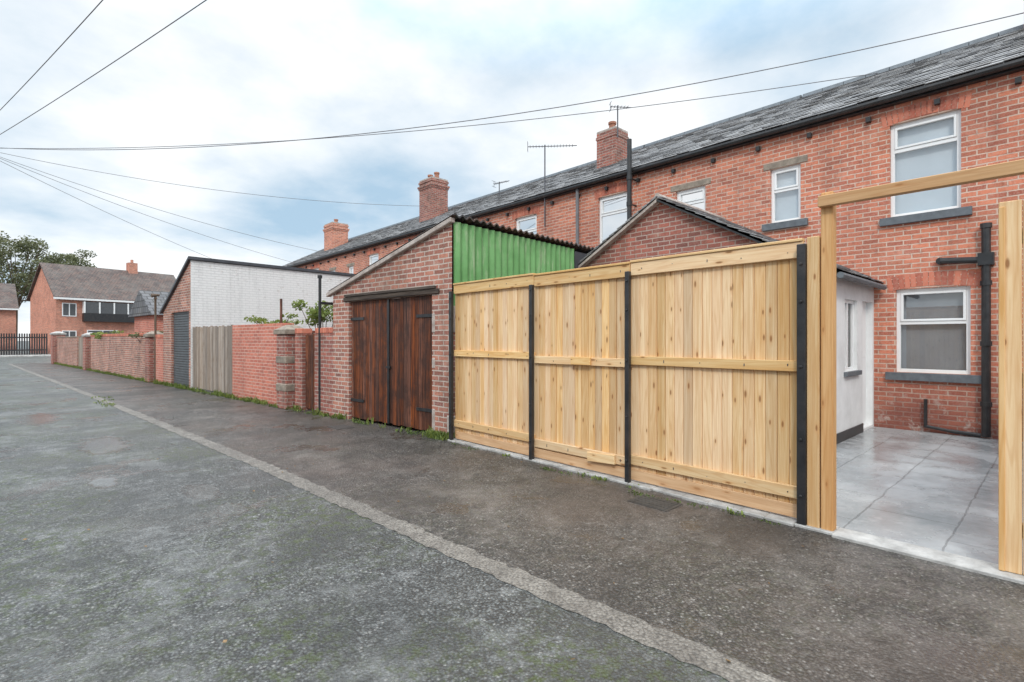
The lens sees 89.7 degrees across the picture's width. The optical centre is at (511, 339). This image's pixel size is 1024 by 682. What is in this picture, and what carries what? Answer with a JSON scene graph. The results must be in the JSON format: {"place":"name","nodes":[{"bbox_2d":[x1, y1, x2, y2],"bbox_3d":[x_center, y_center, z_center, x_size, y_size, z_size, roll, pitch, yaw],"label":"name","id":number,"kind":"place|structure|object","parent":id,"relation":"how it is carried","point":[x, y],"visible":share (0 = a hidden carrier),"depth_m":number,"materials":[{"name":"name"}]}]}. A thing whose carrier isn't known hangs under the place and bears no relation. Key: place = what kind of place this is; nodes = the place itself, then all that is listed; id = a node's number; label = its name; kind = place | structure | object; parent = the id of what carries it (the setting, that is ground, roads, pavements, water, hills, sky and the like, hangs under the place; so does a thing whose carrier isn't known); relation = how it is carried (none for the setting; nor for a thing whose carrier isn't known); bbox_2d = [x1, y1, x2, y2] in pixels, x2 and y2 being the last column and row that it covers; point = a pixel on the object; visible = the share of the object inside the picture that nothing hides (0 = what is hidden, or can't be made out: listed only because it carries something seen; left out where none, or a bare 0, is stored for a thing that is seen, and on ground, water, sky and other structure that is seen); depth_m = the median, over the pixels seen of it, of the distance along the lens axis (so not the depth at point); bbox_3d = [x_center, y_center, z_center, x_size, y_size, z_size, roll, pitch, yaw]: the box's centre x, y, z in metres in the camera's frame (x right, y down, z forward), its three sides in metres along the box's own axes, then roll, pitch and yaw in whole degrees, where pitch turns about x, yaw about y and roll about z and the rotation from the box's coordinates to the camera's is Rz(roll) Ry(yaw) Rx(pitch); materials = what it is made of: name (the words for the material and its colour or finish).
{"place":"outdoors","nodes":[
{"label":"outdoors","id":0,"kind":"place"},
{"bbox_2d":[0,356,50,363],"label":"cross street","id":1,"kind":"structure","parent":0,"point":[9,360],"depth_m":36.22,"materials":[{"name":"grey asphalt"}]},
{"bbox_2d":[0,354,50,356],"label":"pavement","id":2,"kind":"structure","parent":0,"point":[25,355],"depth_m":43.60,"materials":[{"name":"concrete"}]},
{"bbox_2d":[0,333,47,354],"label":"metal fence","id":3,"kind":"object","parent":2,"relation":"on","point":[24,349],"visible":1,"depth_m":44.98,"materials":[{"name":"black metal"}]},
{"bbox_2d":[0,341,425,431],"bbox_3d":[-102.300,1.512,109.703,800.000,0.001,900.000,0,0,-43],"label":"ground","id":4,"kind":"structure","parent":0,"point":[178,383],"depth_m":50.89,"materials":[{"name":"grey asphalt"}]},
{"bbox_2d":[0,310,15,349],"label":"walls","id":5,"kind":"structure","parent":4,"relation":"on","point":[7,321],"depth_m":69.61,"materials":[{"name":"brick"}]},
{"bbox_2d":[0,283,18,308],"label":"roof","id":6,"kind":"structure","parent":5,"relation":"on","point":[8,296],"depth_m":70.84,"materials":[{"name":"brown tile"}]},
{"bbox_2d":[0,308,19,309],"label":"gutter","id":7,"kind":"object","parent":5,"relation":"attached to","point":[8,309],"visible":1,"depth_m":69.29,"materials":[{"name":"white plastic"}]},
{"bbox_2d":[0,231,67,332],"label":"tree","id":8,"kind":"object","parent":4,"relation":"on","point":[19,246],"visible":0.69,"depth_m":80.10,"materials":[{"name":"green plant"}]},
{"bbox_2d":[50,331,66,363],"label":"brick pillar","id":9,"kind":"structure","parent":4,"relation":"on","point":[55,335],"depth_m":31.27,"materials":[{"name":"red brick"}]},
{"bbox_2d":[36,249,96,267],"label":"tree","id":10,"kind":"object","parent":4,"relation":"on","point":[70,258],"visible":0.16,"depth_m":88.12,"materials":[{"name":"green plant"}]},
{"bbox_2d":[57,336,80,365],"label":"brick wall","id":11,"kind":"structure","parent":4,"relation":"on","point":[67,350],"depth_m":28.75,"materials":[{"name":"brick"}]},
{"bbox_2d":[30,268,133,353],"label":"walls","id":12,"kind":"structure","parent":4,"relation":"on","point":[47,317],"depth_m":55.16,"materials":[{"name":"brick"}]},
{"bbox_2d":[53,297,133,302],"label":"gutter","id":13,"kind":"object","parent":12,"relation":"attached to","point":[92,299],"visible":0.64,"depth_m":55.34,"materials":[{"name":"white plastic"}]},
{"bbox_2d":[62,302,133,336],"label":"windows","id":14,"kind":"structure","parent":12,"relation":"attached to","point":[103,312],"depth_m":55.92,"materials":[{"name":"white plastic"}]},
{"bbox_2d":[26,262,175,300],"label":"roof","id":15,"kind":"structure","parent":12,"relation":"on","point":[69,281],"depth_m":57.59,"materials":[{"name":"brown tile"}]},
{"bbox_2d":[126,260,137,273],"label":"chimney","id":16,"kind":"object","parent":15,"relation":"on","point":[131,267],"visible":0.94,"depth_m":62.05,"materials":[{"name":"brick"}]},
{"bbox_2d":[90,333,144,378],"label":"brick wall","id":17,"kind":"structure","parent":4,"relation":"on","point":[124,354],"depth_m":21.09,"materials":[{"name":"red brick"}]},
{"bbox_2d":[90,330,123,338],"bbox_3d":[-18.598,0.114,23.738,1.116,1.090,1.674,0,0,9],"label":"shrub","id":18,"kind":"object","parent":17,"relation":"on","point":[99,336],"visible":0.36,"depth_m":23.39,"materials":[{"name":"green plant"}]},
{"bbox_2d":[126,330,162,342],"bbox_3d":[-13.759,0.032,19.393,1.445,0.759,1.493,0,0,41],"label":"ivy","id":19,"kind":"object","parent":17,"relation":"attached to","point":[135,335],"visible":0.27,"depth_m":18.75,"materials":[{"name":"green plant"}]},
{"bbox_2d":[128,290,168,332],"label":"red outbuilding","id":20,"kind":"structure","parent":4,"relation":"on","point":[142,311],"depth_m":21.96,"materials":[{"name":"brick"}]},
{"bbox_2d":[155,335,162,381],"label":"brick wall","id":21,"kind":"structure","parent":4,"relation":"on","point":[159,357],"depth_m":17.45,"materials":[{"name":"red brick"}]},
{"bbox_2d":[160,256,354,388],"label":"white garage","id":22,"kind":"structure","parent":4,"relation":"on","point":[208,292],"depth_m":16.50,"materials":[{"name":"brick"}]},
{"bbox_2d":[174,311,188,386],"bbox_3d":[-10.300,0.314,16.097,1.680,2.332,0.030,0,0,41],"label":"roller door","id":23,"kind":"structure","parent":22,"relation":"in","point":[181,340],"depth_m":16.12,"materials":[{"name":"grey metal"}]},
{"bbox_2d":[232,323,293,404],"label":"red brick wall","id":24,"kind":"structure","parent":4,"relation":"on","point":[254,363],"depth_m":12.40,"materials":[{"name":"brick"}]},
{"bbox_2d":[244,312,306,324],"bbox_3d":[-5.975,-0.314,12.986,1.264,0.750,1.232,0,0,41],"label":"shrub","id":25,"kind":"object","parent":24,"relation":"on","point":[259,320],"visible":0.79,"depth_m":12.95,"materials":[{"name":"green plant"}]},
{"bbox_2d":[280,299,281,322],"bbox_3d":[-5.426,0.275,12.100,0.055,2.450,0.055,0,0,19],"label":"metal post","id":26,"kind":"object","parent":4,"relation":"on","point":[280,310],"visible":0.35,"depth_m":12.07,"materials":[{"name":"brown metal"}]},
{"bbox_2d":[303,256,340,271],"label":"walls","id":27,"kind":"structure","parent":4,"relation":"on","point":[325,265],"depth_m":24.72,"materials":[{"name":"brick"}]},
{"bbox_2d":[287,263,301,267],"bbox_3d":[-12.610,-3.845,28.680,0.222,0.309,4.550,0,0,-43],"label":"gutter","id":28,"kind":"object","parent":27,"relation":"attached to","point":[296,265],"visible":0.11,"depth_m":27.43,"materials":[{"name":"black paint"}]},
{"bbox_2d":[299,252,340,267],"bbox_3d":[-9.507,-3.845,25.352,0.222,0.309,4.550,0,0,-43],"label":"gutter","id":29,"kind":"object","parent":27,"relation":"attached to","point":[329,256],"visible":0.97,"depth_m":25.16,"materials":[{"name":"black paint"}]},
{"bbox_2d":[311,263,335,270],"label":"lintels","id":30,"kind":"object","parent":27,"relation":"attached to","point":[316,265],"visible":0.48,"depth_m":25.74,"materials":[{"name":"brick"}]},
{"bbox_2d":[299,219,410,262],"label":"roof","id":31,"kind":"structure","parent":27,"relation":"on","point":[358,240],"depth_m":26.58,"materials":[{"name":"stone"}]},
{"bbox_2d":[315,327,332,415],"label":"brick wall","id":32,"kind":"structure","parent":4,"relation":"on","point":[327,370],"depth_m":10.16,"materials":[{"name":"red brick"}]},
{"bbox_2d":[341,242,391,273],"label":"walls","id":33,"kind":"structure","parent":4,"relation":"on","point":[360,258],"depth_m":22.39,"materials":[{"name":"brick"}]},
{"bbox_2d":[337,238,389,257],"bbox_3d":[-6.404,-3.845,22.024,0.222,0.309,4.550,0,0,-43],"label":"gutter","id":34,"kind":"object","parent":33,"relation":"attached to","point":[366,246],"visible":0.99,"depth_m":21.78,"materials":[{"name":"black paint"}]},
{"bbox_2d":[347,248,379,266],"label":"lintels","id":35,"kind":"object","parent":33,"relation":"attached to","point":[371,251],"visible":0.44,"depth_m":21.71,"materials":[{"name":"brick"}]},
{"bbox_2d":[369,254,377,264],"bbox_3d":[-5.780,-2.775,21.587,0.230,1.770,1.160,0,0,-43],"label":"window","id":36,"kind":"structure","parent":33,"relation":"attached to","point":[373,258],"depth_m":21.72,"materials":[{"name":"white plastic"}]},
{"bbox_2d":[337,201,466,251],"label":"roof","id":37,"kind":"structure","parent":33,"relation":"on","point":[397,229],"depth_m":23.10,"materials":[{"name":"stone"}]},
{"bbox_2d":[417,172,449,221],"bbox_3d":[-3.339,-5.765,21.909,0.920,2.530,1.070,0,0,-43],"label":"chimney","id":38,"kind":"object","parent":37,"relation":"on","point":[433,196],"visible":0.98,"depth_m":21.59,"materials":[{"name":"brick"}]},
{"bbox_2d":[392,234,419,250],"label":"walls","id":39,"kind":"structure","parent":4,"relation":"on","point":[401,242],"depth_m":20.01,"materials":[{"name":"brick"}]},
{"bbox_2d":[387,224,435,244],"bbox_3d":[-3.301,-3.845,18.697,0.222,0.309,4.550,0,0,-43],"label":"gutter","id":40,"kind":"object","parent":39,"relation":"attached to","point":[406,235],"visible":0.45,"depth_m":19.28,"materials":[{"name":"black paint"}]},
{"bbox_2d":[389,178,539,236],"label":"roof","id":41,"kind":"structure","parent":39,"relation":"on","point":[468,206],"depth_m":19.95,"materials":[{"name":"stone"}]},
{"bbox_2d":[493,181,507,196],"bbox_3d":[-0.387,-5.390,18.920,0.708,0.980,0.260,0,0,36],"label":"tv aerial","id":42,"kind":"object","parent":41,"relation":"attached to","point":[499,186],"visible":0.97,"depth_m":18.96,"materials":[{"name":"metal"}]},
{"bbox_2d":[478,195,565,241],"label":"walls","id":43,"kind":"structure","parent":4,"relation":"on","point":[555,227],"depth_m":14.27,"materials":[{"name":"brick"}]},
{"bbox_2d":[465,189,564,220],"bbox_3d":[-0.198,-3.845,15.369,0.222,0.309,4.550,0,0,-43],"label":"gutter","id":44,"kind":"object","parent":43,"relation":"attached to","point":[526,201],"visible":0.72,"depth_m":14.90,"materials":[{"name":"black paint"}]},
{"bbox_2d":[512,206,539,219],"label":"lintels","id":45,"kind":"object","parent":43,"relation":"attached to","point":[522,212],"visible":0.43,"depth_m":14.89,"materials":[{"name":"brick"}]},
{"bbox_2d":[516,214,536,233],"bbox_3d":[0.426,-2.775,14.932,0.230,1.770,1.160,0,0,-43],"label":"window","id":46,"kind":"structure","parent":43,"relation":"attached to","point":[528,224],"depth_m":14.93,"materials":[{"name":"white plastic"}]},
{"bbox_2d":[464,145,644,215],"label":"roof","id":47,"kind":"structure","parent":43,"relation":"on","point":[558,180],"depth_m":16.51,"materials":[{"name":"stone"}]},
{"bbox_2d":[527,141,576,226],"bbox_3d":[1.104,-4.265,14.162,1.358,2.330,0.260,0,0,4],"label":"tv aerial","id":48,"kind":"object","parent":47,"relation":"attached to","point":[563,145],"visible":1,"depth_m":14.16,"materials":[{"name":"metal"}]},
{"bbox_2d":[566,149,735,247],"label":"walls","id":49,"kind":"structure","parent":4,"relation":"on","point":[720,194],"depth_m":11.59,"materials":[{"name":"brick"}]},
{"bbox_2d":[576,189,578,244],"bbox_3d":[0.068,-1.700,15.118,0.089,4.400,4.869,0,0,-43],"label":"drainpipe","id":50,"kind":"object","parent":49,"relation":"attached to","point":[577,216],"visible":0.17,"depth_m":13.33,"materials":[{"name":"grey plastic"}]},
{"bbox_2d":[600,192,626,243],"bbox_3d":[2.513,-2.775,12.694,0.230,1.770,1.160,0,0,-43],"label":"window","id":51,"kind":"structure","parent":49,"relation":"attached to","point":[613,213],"depth_m":12.78,"materials":[{"name":"white plastic"}]},
{"bbox_2d":[626,139,636,219],"bbox_3d":[2.809,-2.575,12.054,0.349,4.150,0.138,0,0,-43],"label":"soil pipe","id":52,"kind":"object","parent":49,"relation":"attached to","point":[629,179],"visible":0.61,"depth_m":11.94,"materials":[{"name":"black paint"}]},
{"bbox_2d":[560,140,734,197],"bbox_3d":[2.905,-3.845,12.041,0.222,0.309,4.550,0,0,-43],"label":"gutter","id":53,"kind":"object","parent":49,"relation":"attached to","point":[691,155],"visible":0.97,"depth_m":11.60,"materials":[{"name":"black paint"}]},
{"bbox_2d":[594,178,710,199],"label":"lintels","id":54,"kind":"object","parent":49,"relation":"attached to","point":[620,186],"visible":0.48,"depth_m":12.37,"materials":[{"name":"brick"}]},
{"bbox_2d":[561,95,801,187],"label":"roof","id":55,"kind":"structure","parent":49,"relation":"on","point":[721,131],"depth_m":13.07,"materials":[{"name":"stone"}]},
{"bbox_2d":[596,121,628,168],"bbox_3d":[2.931,-5.515,15.039,0.660,1.630,0.700,0,0,-43],"label":"chimney","id":56,"kind":"object","parent":55,"relation":"on","point":[611,148],"visible":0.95,"depth_m":14.81,"materials":[{"name":"brick"}]},
{"bbox_2d":[609,101,628,137],"bbox_3d":[3.070,-6.190,14.549,0.607,0.980,0.260,0,0,-5],"label":"tv aerial","id":57,"kind":"object","parent":56,"relation":"attached to","point":[617,113],"visible":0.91,"depth_m":14.53,"materials":[{"name":"metal"}]},
{"bbox_2d":[677,186,704,209],"bbox_3d":[3.901,-2.740,11.206,0.230,1.280,0.950,0,0,-43],"label":"window","id":58,"kind":"structure","parent":49,"relation":"attached to","point":[695,197],"depth_m":11.18,"materials":[{"name":"white plastic"}]},
{"bbox_2d":[736,71,1023,441],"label":"walls","id":59,"kind":"structure","parent":4,"relation":"on","point":[850,153],"depth_m":8.48,"materials":[{"name":"brick"}]},
{"bbox_2d":[762,164,807,231],"bbox_3d":[5.213,-2.740,9.798,0.230,1.280,0.800,0,0,-43],"label":"window","id":60,"kind":"structure","parent":59,"relation":"attached to","point":[785,197],"depth_m":9.86,"materials":[{"name":"white plastic"}]},
{"bbox_2d":[763,92,980,290],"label":"lintels","id":61,"kind":"object","parent":59,"relation":"attached to","point":[924,109],"visible":0.99,"depth_m":8.24,"materials":[{"name":"brick"}]},
{"bbox_2d":[731,57,1023,151],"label":"gutter","id":62,"kind":"object","parent":59,"relation":"attached to","point":[978,76],"visible":1,"depth_m":8.44,"materials":[{"name":"black paint"}]},
{"bbox_2d":[732,24,1023,138],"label":"roof","id":63,"kind":"structure","parent":59,"relation":"on","point":[1006,45],"depth_m":9.85,"materials":[{"name":"stone"}]},
{"bbox_2d":[879,109,971,226],"bbox_3d":[6.632,-2.775,8.277,0.230,1.770,1.160,0,0,-43],"label":"window","id":64,"kind":"structure","parent":59,"relation":"attached to","point":[927,146],"depth_m":8.32,"materials":[{"name":"white plastic"}]},
{"bbox_2d":[885,286,980,383],"bbox_3d":[6.697,-0.125,8.207,0.230,1.590,1.190,0,0,-43],"label":"window","id":65,"kind":"structure","parent":59,"relation":"attached to","point":[933,330],"depth_m":8.25,"materials":[{"name":"white plastic"}]},
{"bbox_2d":[924,222,994,437],"bbox_3d":[6.847,-0.125,7.902,0.192,3.190,0.828,0,0,-40],"label":"drainpipe","id":66,"kind":"object","parent":59,"relation":"attached to","point":[984,259],"visible":1,"depth_m":7.62,"materials":[{"name":"black paint"}]},
{"bbox_2d":[295,328,311,409],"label":"brick wall","id":67,"kind":"structure","parent":0,"point":[300,367],"depth_m":10.86,"materials":[{"name":"red brick"}]},
{"bbox_2d":[0,364,729,681],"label":"alley road","id":68,"kind":"structure","parent":0,"point":[329,595],"depth_m":3.12,"materials":[{"name":"grey asphalt"}]},
{"bbox_2d":[9,364,785,681],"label":"kerb strip","id":69,"kind":"object","parent":68,"relation":"on","point":[682,649],"visible":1,"depth_m":3.16,"materials":[{"name":"concrete"}]},
{"bbox_2d":[0,0,1023,340],"label":"sky","id":70,"kind":"structure","parent":0,"point":[226,72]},
{"bbox_2d":[13,363,1023,681],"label":"pavement","id":71,"kind":"structure","parent":0,"point":[811,613],"depth_m":3.58,"materials":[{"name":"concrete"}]},
{"bbox_2d":[79,337,82,366],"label":"wooden gate","id":72,"kind":"structure","parent":71,"relation":"on","point":[80,351],"depth_m":26.57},
{"bbox_2d":[81,332,92,369],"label":"brick pillar","id":73,"kind":"structure","parent":71,"relation":"on","point":[86,350],"depth_m":24.85,"materials":[{"name":"brick"}]},
{"bbox_2d":[143,331,162,382],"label":"brick pillar","id":74,"kind":"structure","parent":71,"relation":"on","point":[149,356],"depth_m":17.84,"materials":[{"name":"brick"}]},
{"bbox_2d":[151,294,159,381],"bbox_3d":[-12.302,-0.034,17.748,0.259,3.069,0.246,0,0,2],"label":"lamp post","id":75,"kind":"object","parent":71,"relation":"on","point":[155,312],"visible":0.9,"depth_m":17.73,"materials":[{"name":"black metal"}]},
{"bbox_2d":[193,325,231,393],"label":"wooden gate","id":76,"kind":"structure","parent":71,"relation":"on","point":[212,358],"depth_m":14.29,"materials":[{"name":"grey wood"}]},
{"bbox_2d":[273,325,304,408],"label":"brick pillar","id":77,"kind":"structure","parent":71,"relation":"on","point":[285,362],"depth_m":11.04,"materials":[{"name":"red brick"}]},
{"bbox_2d":[317,275,332,413],"bbox_3d":[-3.762,0.110,10.403,0.089,2.780,0.344,0,0,41],"label":"metal post","id":78,"kind":"object","parent":71,"relation":"on","point":[319,277],"visible":0.86,"depth_m":10.28,"materials":[{"name":"black metal"}]},
{"bbox_2d":[53,362,744,516],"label":"weeds","id":79,"kind":"object","parent":71,"relation":"on","point":[435,434],"visible":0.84,"depth_m":11.74,"materials":[{"name":"green plant"}]},
{"bbox_2d":[96,371,779,524],"bbox_3d":[-8.278,1.481,14.037,28.759,0.077,0.704,0,0,42],"label":"moss","id":80,"kind":"object","parent":71,"relation":"on","point":[410,432],"visible":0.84,"depth_m":8.16,"materials":[{"name":"green plant"}]},
{"bbox_2d":[0,387,904,661],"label":"fallen leaves","id":81,"kind":"object","parent":71,"relation":"on","point":[224,641],"visible":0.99,"depth_m":3.84,"materials":[{"name":"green plant"}]},
{"bbox_2d":[326,213,593,432],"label":"brick garage","id":82,"kind":"structure","parent":71,"relation":"on","point":[390,358],"depth_m":8.60,"materials":[{"name":"red brick"}]},
{"bbox_2d":[352,295,431,430],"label":"doors","id":83,"kind":"structure","parent":82,"relation":"in","point":[410,336],"depth_m":8.73,"materials":[{"name":"brown wood"}]},
{"bbox_2d":[628,494,682,511],"bbox_3d":[1.303,1.498,4.702,0.280,0.024,0.400,0,0,-43],"label":"drain cover","id":84,"kind":"object","parent":71,"relation":"on","point":[656,503],"visible":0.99,"depth_m":4.68,"materials":[{"name":"metal"}]},
{"bbox_2d":[447,438,1023,584],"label":"concrete threshold","id":85,"kind":"object","parent":71,"relation":"on","point":[986,568],"visible":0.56,"depth_m":3.95,"materials":[{"name":"grey concrete"}]},
{"bbox_2d":[449,238,806,525],"bbox_3d":[0.736,0.340,5.860,0.140,2.320,4.772,0,0,-43],"label":"timber fence","id":86,"kind":"object","parent":85,"relation":"on","point":[686,372],"visible":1,"depth_m":5.17,"materials":[{"name":"brown wood"}]},
{"bbox_2d":[807,159,1023,530],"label":"gate frame","id":87,"kind":"object","parent":85,"relation":"on","point":[821,381],"visible":0.91,"depth_m":3.99,"materials":[{"name":"brown wood"}]},
{"bbox_2d":[999,199,1023,574],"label":"timber gate","id":88,"kind":"structure","parent":87,"relation":"attached to","point":[1011,385],"depth_m":3.24,"materials":[{"name":"brown wood"}]},
{"bbox_2d":[836,427,1022,569],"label":"yard floor","id":89,"kind":"structure","parent":0,"point":[937,491],"depth_m":5.07,"materials":[{"name":"grey concrete"}]},
{"bbox_2d":[578,193,886,443],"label":"brick outbuilding","id":90,"kind":"structure","parent":89,"relation":"on","point":[658,225],"depth_m":8.50,"materials":[{"name":"red brick"}]},
{"bbox_2d":[844,300,865,424],"bbox_3d":[5.425,0.410,8.149,1.670,2.060,0.220,0,0,-43],"label":"window and door","id":91,"kind":"structure","parent":90,"relation":"in","point":[851,303],"depth_m":8.06,"materials":[{"name":"white plastic"}]},
{"bbox_3d":[-18.147,-2.650,17.261,1.000,8.300,0.290,0,0,-43],"label":"utility pole","id":92,"kind":"object","parent":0,"visible":0},
{"bbox_2d":[0,0,102,109],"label":"overhead wire","id":93,"kind":"object","parent":92,"relation":"attached to","point":[56,50],"visible":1,"depth_m":11.60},
{"bbox_2d":[0,0,206,134],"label":"overhead wire","id":94,"kind":"object","parent":92,"relation":"attached to","point":[112,62],"visible":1,"depth_m":11.69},
{"bbox_2d":[1,161,206,256],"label":"overhead wire","id":95,"kind":"object","parent":92,"relation":"attached to","point":[96,207],"visible":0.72,"depth_m":21.27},
{"bbox_2d":[0,158,292,262],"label":"overhead wire","id":96,"kind":"object","parent":92,"relation":"attached to","point":[130,209],"visible":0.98,"depth_m":20.91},
{"bbox_2d":[1,157,329,253],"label":"overhead wire","id":97,"kind":"object","parent":92,"relation":"attached to","point":[158,209],"visible":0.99,"depth_m":20.29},
{"bbox_2d":[0,152,406,205],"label":"overhead wire","id":98,"kind":"object","parent":92,"relation":"attached to","point":[198,187],"visible":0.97,"depth_m":19.17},
{"bbox_2d":[6,73,876,148],"bbox_3d":[-4.783,-6.095,14.587,27.028,0.766,0.018,0,0,12],"label":"overhead wire","id":99,"kind":"object","parent":92,"relation":"attached to","point":[468,125],"visible":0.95,"depth_m":13.71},
{"bbox_2d":[8,12,1023,149],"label":"overhead wire","id":100,"kind":"object","parent":92,"relation":"attached to","point":[555,107],"visible":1,"depth_m":12.12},
{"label":"walls","id":101,"kind":"object","parent":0,"visible":0},
{"bbox_2d":[283,232,368,265],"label":"roof","id":102,"kind":"structure","parent":101,"relation":"on","point":[297,261],"depth_m":29.68,"materials":[{"name":"stone"}]},
{"bbox_2d":[323,219,349,250],"bbox_3d":[-9.886,-5.615,28.930,1.020,2.230,1.220,0,0,-43],"label":"chimney","id":103,"kind":"object","parent":102,"relation":"on","point":[335,233],"visible":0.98,"depth_m":28.53,"materials":[{"name":"brick"}]},
{"bbox_3d":[-3.372,0.650,13.522,0.200,1.700,4.950,0,0,41],"label":"brick","id":104,"kind":"object","parent":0,"visible":0},
{"bbox_2d":[306,334,314,409],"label":"wooden gate","id":105,"kind":"structure","parent":104,"relation":"attached to","point":[310,371],"depth_m":10.72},
{"bbox_2d":[291,299,332,333],"bbox_3d":[-4.344,-0.232,11.586,1.045,1.375,0.940,0,0,41],"label":"shrub","id":106,"kind":"object","parent":104,"relation":"on","point":[313,313],"visible":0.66,"depth_m":11.48,"materials":[{"name":"green plant"}]}
]}

